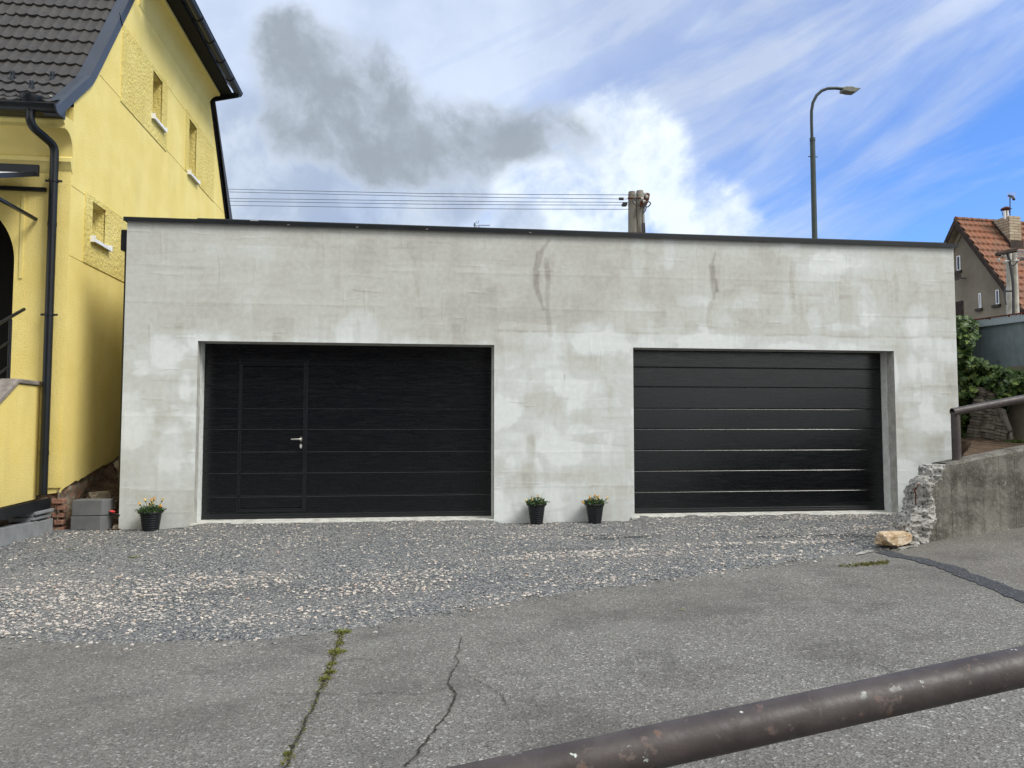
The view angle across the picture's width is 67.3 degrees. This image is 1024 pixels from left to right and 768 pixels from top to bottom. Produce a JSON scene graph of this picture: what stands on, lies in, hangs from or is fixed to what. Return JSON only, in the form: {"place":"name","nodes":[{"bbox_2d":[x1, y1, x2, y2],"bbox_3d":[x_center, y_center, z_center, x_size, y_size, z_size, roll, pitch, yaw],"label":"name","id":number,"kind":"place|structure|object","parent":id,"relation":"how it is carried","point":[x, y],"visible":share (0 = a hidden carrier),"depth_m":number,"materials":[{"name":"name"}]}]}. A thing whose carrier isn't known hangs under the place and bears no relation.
{"place":"outdoors","nodes":[
{"label":"outdoors","id":0,"kind":"place"},
{"bbox_2d":[109,510,119,515],"bbox_3d":[-5.153,1.674,10.001,0.146,0.072,0.117,0,-3,-7],"label":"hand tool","id":1,"kind":"object","parent":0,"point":[112,511],"visible":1,"depth_m":9.96,"materials":[{"name":"red plastic"}]},
{"bbox_2d":[114,500,118,508],"bbox_3d":[-5.512,1.668,10.613,0.148,0.120,0.198,0,-3,-7],"label":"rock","id":2,"kind":"object","parent":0,"point":[116,504],"visible":0.31,"depth_m":10.59,"materials":[{"name":"stone"}]},
{"bbox_2d":[0,527,1023,767],"bbox_3d":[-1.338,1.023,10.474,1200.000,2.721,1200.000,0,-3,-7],"label":"road","id":3,"kind":"structure","parent":0,"point":[485,682],"depth_m":4.57,"materials":[{"name":"grey asphalt"}]},
{"bbox_2d":[0,528,2,546],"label":"kerb block","id":4,"kind":"object","parent":3,"relation":"on","point":[1,533],"depth_m":8.53,"materials":[{"name":"grey concrete"}]},
{"bbox_2d":[0,524,20,545],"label":"kerb block","id":5,"kind":"object","parent":3,"relation":"on","point":[11,533],"depth_m":8.75,"materials":[{"name":"grey concrete"}]},
{"bbox_2d":[0,379,41,525],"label":"entrance stair","id":6,"kind":"object","parent":3,"relation":"on","point":[19,406],"visible":0.93,"depth_m":9.38,"materials":[{"name":"paint"}]},
{"bbox_2d":[0,308,25,378],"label":"stair railing","id":7,"kind":"object","parent":6,"relation":"on","point":[9,343],"visible":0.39,"depth_m":9.40,"materials":[{"name":"metal"}]},
{"bbox_2d":[17,521,37,539],"bbox_3d":[-5.806,1.783,9.146,0.130,0.257,0.398,0,-3,-7],"label":"kerb block","id":8,"kind":"object","parent":3,"relation":"on","point":[28,530],"depth_m":9.15,"materials":[{"name":"grey concrete"}]},
{"bbox_2d":[9,513,50,522],"bbox_3d":[-5.951,1.646,9.457,0.340,0.055,0.460,0,-3,-7],"label":"concrete slab","id":9,"kind":"object","parent":8,"relation":"on","point":[26,519],"depth_m":9.26,"materials":[{"name":"grey concrete"}]},
{"bbox_2d":[17,508,53,516],"bbox_3d":[-5.921,1.582,9.465,0.340,0.055,0.460,0,-3,-7],"label":"concrete slab","id":10,"kind":"object","parent":9,"relation":"on","point":[41,512],"depth_m":9.33,"materials":[{"name":"grey concrete"}]},
{"bbox_2d":[0,498,50,520],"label":"drain channel","id":11,"kind":"object","parent":10,"relation":"on","point":[21,509],"visible":1,"depth_m":9.03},
{"bbox_2d":[37,518,52,535],"bbox_3d":[-5.857,1.811,9.541,0.130,0.245,0.398,0,-3,-7],"label":"kerb block","id":12,"kind":"object","parent":3,"relation":"on","point":[45,525],"depth_m":9.55,"materials":[{"name":"grey concrete"}]},
{"bbox_2d":[62,456,120,529],"bbox_3d":[-5.802,1.577,12.615,0.810,1.007,5.550,0,-3,-7],"label":"soil heap","id":13,"kind":"object","parent":3,"relation":"on","point":[107,480],"visible":0.12,"depth_m":10.98,"materials":[{"name":"brown soil"}]},
{"bbox_2d":[113,460,118,474],"bbox_3d":[-5.657,1.275,11.476,0.503,0.299,0.353,0,-3,-7],"label":"rock","id":14,"kind":"object","parent":13,"relation":"on","point":[116,464],"visible":0.12,"depth_m":11.32,"materials":[{"name":"beige stone"}]},
{"bbox_2d":[0,0,242,529],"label":"yellow house","id":15,"kind":"structure","parent":3,"relation":"on","point":[108,117],"depth_m":10.98,"materials":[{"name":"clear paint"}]},
{"bbox_2d":[0,220,13,378],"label":"door","id":16,"kind":"structure","parent":15,"relation":"in","point":[6,247],"depth_m":10.50,"materials":[{"name":"black"}]},
{"bbox_2d":[282,750,292,755],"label":"weed","id":17,"kind":"object","parent":3,"relation":"on","point":[286,753],"visible":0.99,"depth_m":3.56,"materials":[{"name":"green plant"}]},
{"bbox_2d":[318,675,331,680],"bbox_3d":[-1.121,1.761,4.610,0.077,0.025,0.074,-2,-4,30],"label":"weed","id":18,"kind":"object","parent":3,"relation":"on","point":[325,677],"visible":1,"depth_m":4.61,"materials":[{"name":"green plant"}]},
{"bbox_2d":[325,668,336,673],"bbox_3d":[-1.121,1.769,4.737,0.086,0.025,0.083,2,-4,-34],"label":"weed","id":19,"kind":"object","parent":3,"relation":"on","point":[332,671],"visible":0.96,"depth_m":4.73,"materials":[{"name":"green plant"}]},
{"bbox_2d":[327,647,347,654],"bbox_3d":[-1.180,1.788,5.149,0.120,0.029,0.133,-2,-4,29],"label":"weed","id":20,"kind":"object","parent":3,"relation":"on","point":[332,651],"visible":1,"depth_m":5.16,"materials":[{"name":"green plant"}]},
{"bbox_2d":[334,628,351,633],"bbox_3d":[-1.244,1.818,5.661,0.122,0.031,0.123,-1,-3,21],"label":"weed","id":21,"kind":"object","parent":3,"relation":"on","point":[338,631],"visible":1,"depth_m":5.66,"materials":[{"name":"green plant"}]},
{"bbox_2d":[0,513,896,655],"bbox_3d":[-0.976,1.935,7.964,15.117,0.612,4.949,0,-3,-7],"label":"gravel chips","id":22,"kind":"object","parent":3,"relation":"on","point":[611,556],"visible":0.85,"depth_m":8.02,"materials":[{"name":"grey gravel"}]},
{"bbox_2d":[0,513,897,653],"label":"gravel","id":23,"kind":"structure","parent":3,"relation":"on","point":[261,607],"depth_m":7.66,"materials":[{"name":"grey gravel"}]},
{"bbox_2d":[70,514,112,530],"bbox_3d":[-5.446,1.804,9.977,0.425,0.200,0.250,0,-3,-7],"label":"concrete block","id":24,"kind":"object","parent":23,"relation":"on","point":[94,523],"depth_m":9.86,"materials":[{"name":"grey concrete"}]},
{"bbox_2d":[72,498,113,515],"bbox_3d":[-5.437,1.597,9.995,0.425,0.200,0.250,0,-3,-7],"label":"concrete block","id":25,"kind":"object","parent":24,"relation":"on","point":[93,507],"depth_m":9.88,"materials":[{"name":"grey concrete"}]},
{"bbox_2d":[86,491,110,497],"bbox_3d":[-5.729,1.564,10.640,0.193,0.161,0.272,-2,-4,37],"label":"rock","id":26,"kind":"object","parent":25,"relation":"on","point":[101,494],"visible":0.51,"depth_m":10.57,"materials":[{"name":"beige stone"}]},
{"bbox_2d":[136,497,166,531],"bbox_3d":[-4.621,1.687,9.846,0.382,0.477,0.393,0,-3,-7],"label":"potted plant","id":27,"kind":"object","parent":23,"relation":"on","point":[150,517],"visible":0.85,"depth_m":9.77,"materials":[{"name":"green plant"}]},
{"bbox_2d":[525,494,549,524],"bbox_3d":[0.345,1.708,10.477,0.349,0.417,0.366,0,-3,-7],"label":"potted plant","id":28,"kind":"object","parent":23,"relation":"on","point":[536,508],"visible":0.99,"depth_m":10.39,"materials":[{"name":"green plant"}]},
{"bbox_2d":[582,494,608,523],"bbox_3d":[1.137,1.716,10.568,0.376,0.411,0.352,-2,-4,33],"label":"potted plant","id":29,"kind":"object","parent":23,"relation":"on","point":[594,512],"visible":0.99,"depth_m":10.49,"materials":[{"name":"green plant"}]},
{"bbox_2d":[873,531,911,545],"bbox_3d":[3.978,1.614,8.046,0.336,0.151,0.210,1,-3,-17],"label":"sandstone rock","id":30,"kind":"object","parent":23,"relation":"on","point":[892,538],"visible":1,"depth_m":7.96,"materials":[{"name":"beige stone"}]},
{"bbox_2d":[118,217,958,529],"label":"double garage","id":31,"kind":"structure","parent":3,"relation":"on","point":[286,371],"depth_m":10.81,"materials":[{"name":"concrete"}]},
{"bbox_2d":[201,344,490,518],"bbox_3d":[-2.246,0.653,10.713,4.036,2.490,0.139,0,-3,-7],"label":"garage door","id":32,"kind":"structure","parent":31,"relation":"in","point":[290,431],"depth_m":10.70,"materials":[{"name":"metal"}]},
{"bbox_2d":[633,349,884,512],"bbox_3d":[3.655,0.703,11.491,4.087,2.480,0.082,0,-3,-7],"label":"garage door","id":33,"kind":"structure","parent":31,"relation":"in","point":[715,431],"depth_m":11.46,"materials":[{"name":"black metal"}]},
{"bbox_2d":[280,559,889,765],"bbox_3d":[0.748,1.732,6.090,6.129,0.251,1.873,3,-4,-40],"label":"moss","id":34,"kind":"object","parent":3,"relation":"on","point":[869,563],"visible":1,"depth_m":4.93,"materials":[{"name":"green plant"}]},
{"bbox_2d":[447,645,1023,767],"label":"handrail","id":35,"kind":"object","parent":3,"relation":"on","point":[687,739],"visible":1,"depth_m":1.54,"materials":[{"name":"brown metal"}]},
{"bbox_2d":[855,546,912,554],"bbox_3d":[3.775,1.703,7.964,0.739,0.056,0.287,1,-3,-15],"label":"broken strip","id":36,"kind":"object","parent":3,"relation":"on","point":[872,550],"visible":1,"depth_m":7.96,"materials":[{"name":"concrete"}]},
{"bbox_2d":[909,541,919,545],"bbox_3d":[4.199,1.674,8.031,0.099,0.058,0.118,-2,-4,25],"label":"rubble","id":37,"kind":"object","parent":3,"relation":"on","point":[914,543],"visible":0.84,"depth_m":7.99,"materials":[{"name":"stone"}]},
{"bbox_2d":[889,445,1023,543],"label":"retaining wall","id":38,"kind":"structure","parent":3,"relation":"on","point":[979,493],"depth_m":8.24,"materials":[{"name":"concrete"}]},
{"bbox_2d":[950,395,1023,459],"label":"handrail","id":39,"kind":"object","parent":38,"relation":"on","point":[956,412],"visible":0.89,"depth_m":8.34,"materials":[{"name":"brown metal"}]},
{"bbox_2d":[196,0,1023,242],"label":"sky","id":40,"kind":"structure","parent":0,"point":[700,107],"materials":[{"name":"blue"}]},
{"bbox_2d":[628,190,650,232],"bbox_3d":[4.451,-1.994,26.857,0.799,9.592,1.290,0,-3,6],"label":"utility pole","id":41,"kind":"object","parent":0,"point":[638,200],"visible":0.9,"depth_m":26.86,"materials":[{"name":"concrete"}]},
{"bbox_2d":[234,189,604,194],"bbox_3d":[-13.426,-8.730,32.988,37.689,4.998,0.061,-1,-3,19],"label":"power line","id":42,"kind":"object","parent":41,"relation":"attached to","point":[443,193],"visible":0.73,"depth_m":29.28,"materials":[{"name":"metal"}]},
{"bbox_2d":[230,198,627,203],"bbox_3d":[-13.580,-8.268,33.076,37.345,4.660,0.249,-1,-3,19],"label":"power line","id":43,"kind":"object","parent":41,"relation":"attached to","point":[411,200],"visible":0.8,"depth_m":29.82,"materials":[{"name":"metal"}]},
{"bbox_2d":[231,205,627,209],"bbox_3d":[-13.596,-8.007,33.032,37.346,4.558,0.154,-1,-3,19],"label":"power line","id":44,"kind":"object","parent":41,"relation":"attached to","point":[386,207],"visible":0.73,"depth_m":30.08,"materials":[{"name":"metal"}]},
{"bbox_2d":[234,201,626,206],"bbox_3d":[-13.582,-8.183,33.071,37.345,4.625,0.236,-1,-3,19],"label":"power line","id":45,"kind":"object","parent":41,"relation":"attached to","point":[623,205],"visible":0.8,"depth_m":29.95,"materials":[{"name":"metal"}]},
{"bbox_2d":[244,192,623,199],"bbox_3d":[-13.516,-8.588,32.959,37.536,5.002,0.157,-1,-3,19],"label":"power line","id":46,"kind":"object","parent":41,"relation":"attached to","point":[621,198],"visible":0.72,"depth_m":29.23,"materials":[{"name":"metal"}]},
{"bbox_2d":[961,438,1023,456],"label":"dirt terrace","id":47,"kind":"structure","parent":0,"point":[972,446],"depth_m":11.09,"materials":[{"name":"soil"}]},
{"bbox_2d":[808,86,860,237],"bbox_3d":[7.936,-2.460,18.739,1.277,9.777,0.253,0,-3,2],"label":"street lamp","id":48,"kind":"object","parent":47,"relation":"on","point":[848,90],"visible":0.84,"depth_m":18.91,"materials":[{"name":"grey metal"}]},
{"bbox_2d":[944,206,1023,318],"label":"house","id":49,"kind":"structure","parent":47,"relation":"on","point":[981,269],"depth_m":30.48,"materials":[{"name":"grey paint"}]},
{"bbox_2d":[954,255,961,273],"bbox_3d":[18.074,-4.851,31.255,0.099,0.711,0.399,1,-3,-13],"label":"window","id":50,"kind":"structure","parent":49,"relation":"in","point":[958,258],"depth_m":31.21,"materials":[{"name":"white glass"}]},
{"bbox_2d":[955,301,963,316],"bbox_3d":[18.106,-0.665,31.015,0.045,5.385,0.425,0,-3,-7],"label":"door","id":51,"kind":"structure","parent":49,"relation":"in","point":[959,310],"depth_m":31.14,"materials":[{"name":"brown wood"}]},
{"bbox_2d":[954,273,965,280],"bbox_3d":[17.900,-4.280,30.752,0.778,0.319,0.315,0,-3,-7],"label":"satellite dish","id":52,"kind":"object","parent":49,"relation":"attached to","point":[957,276],"visible":0.75,"depth_m":30.80,"materials":[{"name":"metal"}]},
{"bbox_2d":[975,293,982,310],"bbox_3d":[18.304,-3.216,30.184,0.099,0.697,0.304,1,-3,-13],"label":"window","id":53,"kind":"structure","parent":49,"relation":"in","point":[979,308],"depth_m":30.12,"materials":[{"name":"white glass"}]},
{"bbox_2d":[991,289,1000,307],"bbox_3d":[18.489,-3.268,29.401,0.099,0.663,0.359,1,-3,-13],"label":"window","id":54,"kind":"structure","parent":49,"relation":"in","point":[997,294],"depth_m":29.36,"materials":[{"name":"white glass"}]},
{"bbox_2d":[1007,192,1015,215],"bbox_3d":[19.750,-7.181,30.439,0.303,0.990,0.719,-2,-4,35],"label":"television antenna","id":55,"kind":"object","parent":49,"relation":"on","point":[1013,197],"visible":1,"depth_m":30.49,"materials":[{"name":"metal"}]},
{"bbox_2d":[972,312,1023,439],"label":"clad shed","id":56,"kind":"structure","parent":47,"relation":"on","point":[1000,341],"depth_m":12.23,"materials":[{"name":"grey metal"}]},
{"bbox_2d":[956,315,1023,437],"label":"ivy","id":57,"kind":"object","parent":56,"relation":"attached to","point":[974,372],"visible":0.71,"depth_m":12.24,"materials":[{"name":"green plant"}]},
{"bbox_2d":[994,409,1007,439],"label":"concrete slab","id":58,"kind":"structure","parent":47,"relation":"on","point":[998,417],"depth_m":11.90,"materials":[{"name":"grey concrete"}]},
{"bbox_2d":[995,247,1023,314],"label":"utility pole","id":59,"kind":"object","parent":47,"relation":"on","point":[1011,289],"visible":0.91,"depth_m":22.92,"materials":[{"name":"grey concrete"}]},
{"bbox_2d":[1008,432,1013,439],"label":"concrete slab","id":60,"kind":"structure","parent":47,"relation":"on","point":[1010,435],"depth_m":11.85,"materials":[{"name":"grey concrete"}]},
{"bbox_2d":[1004,439,1023,442],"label":"weed","id":61,"kind":"object","parent":47,"relation":"on","point":[1017,441],"visible":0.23,"depth_m":11.35,"materials":[{"name":"green plant"}]},
{"label":"paver","id":62,"kind":"object","parent":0,"visible":0},
{"bbox_2d":[981,435,995,439],"bbox_3d":[7.404,0.825,11.982,0.168,0.044,0.200,9,3,3],"label":"paver","id":63,"kind":"object","parent":62,"relation":"on","point":[987,437],"visible":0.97,"depth_m":11.89,"materials":[{"name":"grey stone"}]},
{"bbox_2d":[967,434,981,437],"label":"paver","id":64,"kind":"object","parent":63,"relation":"on","point":[974,435],"visible":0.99,"depth_m":12.02,"materials":[{"name":"grey stone"}]},
{"bbox_2d":[967,431,981,434],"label":"paver","id":65,"kind":"object","parent":64,"relation":"on","point":[973,432],"visible":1,"depth_m":12.03,"materials":[{"name":"grey stone"}]},
{"bbox_2d":[967,428,981,432],"bbox_3d":[7.303,0.729,12.101,0.168,0.044,0.200,10,1,-2],"label":"paver","id":66,"kind":"object","parent":65,"relation":"on","point":[973,429],"visible":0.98,"depth_m":12.04,"materials":[{"name":"stone"}]},
{"bbox_2d":[968,425,981,428],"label":"paver","id":67,"kind":"object","parent":66,"relation":"on","point":[974,427],"visible":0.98,"depth_m":12.03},
{"bbox_2d":[980,432,993,435],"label":"paver","id":68,"kind":"object","parent":63,"relation":"on","point":[987,434],"visible":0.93,"depth_m":11.92,"materials":[{"name":"grey stone"}]},
{"bbox_2d":[980,429,995,433],"bbox_3d":[7.396,0.733,11.999,0.168,0.044,0.200,9,2,0],"label":"paver","id":69,"kind":"object","parent":68,"relation":"on","point":[985,430],"visible":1,"depth_m":11.90,"materials":[{"name":"stone"}]},
{"bbox_2d":[980,426,996,429],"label":"paver","id":70,"kind":"object","parent":69,"relation":"on","point":[988,428],"visible":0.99,"depth_m":11.91,"materials":[{"name":"grey stone"}]},
{"bbox_2d":[981,423,997,426],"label":"paver","id":71,"kind":"object","parent":70,"relation":"on","point":[988,424],"visible":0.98,"depth_m":11.91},
{"bbox_2d":[970,422,982,425],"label":"paver","id":72,"kind":"object","parent":71,"relation":"on","point":[975,424],"visible":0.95,"depth_m":12.04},
{"bbox_2d":[970,419,982,423],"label":"paver","id":73,"kind":"object","parent":72,"relation":"on","point":[976,421],"visible":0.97,"depth_m":12.02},
{"bbox_2d":[971,416,988,420],"bbox_3d":[7.351,0.545,12.095,0.168,0.044,0.200,10,2,0],"label":"paver","id":74,"kind":"object","parent":73,"relation":"on","point":[978,418],"visible":0.95,"depth_m":12.01,"materials":[{"name":"grey stone"}]},
{"bbox_2d":[970,413,984,417],"bbox_3d":[7.345,0.500,12.104,0.168,0.044,0.200,10,2,-4],"label":"paver","id":75,"kind":"object","parent":74,"relation":"on","point":[976,415],"visible":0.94,"depth_m":12.03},
{"bbox_2d":[972,411,988,414],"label":"paver","id":76,"kind":"object","parent":75,"relation":"on","point":[980,412],"visible":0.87,"depth_m":12.00,"materials":[{"name":"grey stone"}]},
{"bbox_2d":[981,420,995,423],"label":"paver","id":77,"kind":"object","parent":71,"relation":"on","point":[989,422],"visible":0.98,"depth_m":11.91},
{"bbox_2d":[985,417,995,420],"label":"paver","id":78,"kind":"object","parent":77,"relation":"on","point":[990,419],"visible":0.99,"depth_m":11.92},
{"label":"paver","id":79,"kind":"object","parent":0,"visible":0},
{"bbox_2d":[987,393,997,396],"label":"paver","id":80,"kind":"object","parent":79,"relation":"on","point":[991,394],"visible":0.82,"depth_m":11.91,"materials":[{"name":"grey stone"}]},
{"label":"paver","id":81,"kind":"object","parent":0,"visible":0},
{"bbox_2d":[993,435,1005,439],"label":"paver","id":82,"kind":"object","parent":81,"relation":"on","point":[999,437],"visible":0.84,"depth_m":11.86,"materials":[{"name":"grey stone"}]},
{"bbox_2d":[994,432,1006,436],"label":"paver","id":83,"kind":"object","parent":82,"relation":"on","point":[1000,434],"visible":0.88,"depth_m":11.85,"materials":[{"name":"stone"}]},
{"bbox_2d":[992,429,1007,432],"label":"paver","id":84,"kind":"object","parent":83,"relation":"on","point":[1001,431],"visible":0.87,"depth_m":11.85,"materials":[{"name":"grey stone"}]},
{"bbox_2d":[995,426,1006,429],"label":"paver","id":85,"kind":"object","parent":84,"relation":"on","point":[1000,427],"visible":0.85,"depth_m":11.85,"materials":[{"name":"grey stone"}]},
{"bbox_2d":[998,408,1011,431],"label":"concrete slab","id":86,"kind":"structure","parent":85,"relation":"on","point":[1004,417],"depth_m":11.80,"materials":[{"name":"grey concrete"}]},
{"label":"paver","id":87,"kind":"object","parent":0,"visible":0},
{"bbox_2d":[973,399,985,401],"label":"paver","id":88,"kind":"object","parent":87,"relation":"on","point":[979,400],"visible":0.51,"depth_m":12.04,"materials":[{"name":"stone"}]},
{"bbox_2d":[973,396,986,399],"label":"paver","id":89,"kind":"object","parent":88,"relation":"on","point":[980,397],"visible":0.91,"depth_m":12.03,"materials":[{"name":"grey stone"}]},
{"bbox_2d":[976,393,986,396],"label":"paver","id":90,"kind":"object","parent":89,"relation":"on","point":[982,394],"visible":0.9,"depth_m":12.02,"materials":[{"name":"stone"}]},
{"bbox_2d":[977,390,991,393],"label":"paver","id":91,"kind":"object","parent":90,"relation":"on","point":[982,391],"visible":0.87,"depth_m":12.00,"materials":[{"name":"grey stone"}]},
{"bbox_2d":[976,387,992,391],"bbox_3d":[7.427,0.087,12.105,0.168,0.043,0.200,9,3,2],"label":"paver","id":92,"kind":"object","parent":91,"relation":"on","point":[980,388],"visible":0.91,"depth_m":12.01,"materials":[{"name":"stone"}]},
{"label":"paver","id":93,"kind":"object","parent":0,"visible":0},
{"bbox_2d":[981,414,996,418],"bbox_3d":[7.443,0.500,12.004,0.168,0.043,0.200,9,3,2],"label":"paver","id":94,"kind":"object","parent":93,"relation":"on","point":[989,416],"visible":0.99,"depth_m":11.91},
{"bbox_2d":[985,411,999,415],"bbox_3d":[7.459,0.452,11.989,0.168,0.044,0.200,7,4,2],"label":"paver","id":95,"kind":"object","parent":94,"relation":"on","point":[992,413],"visible":0.96,"depth_m":11.89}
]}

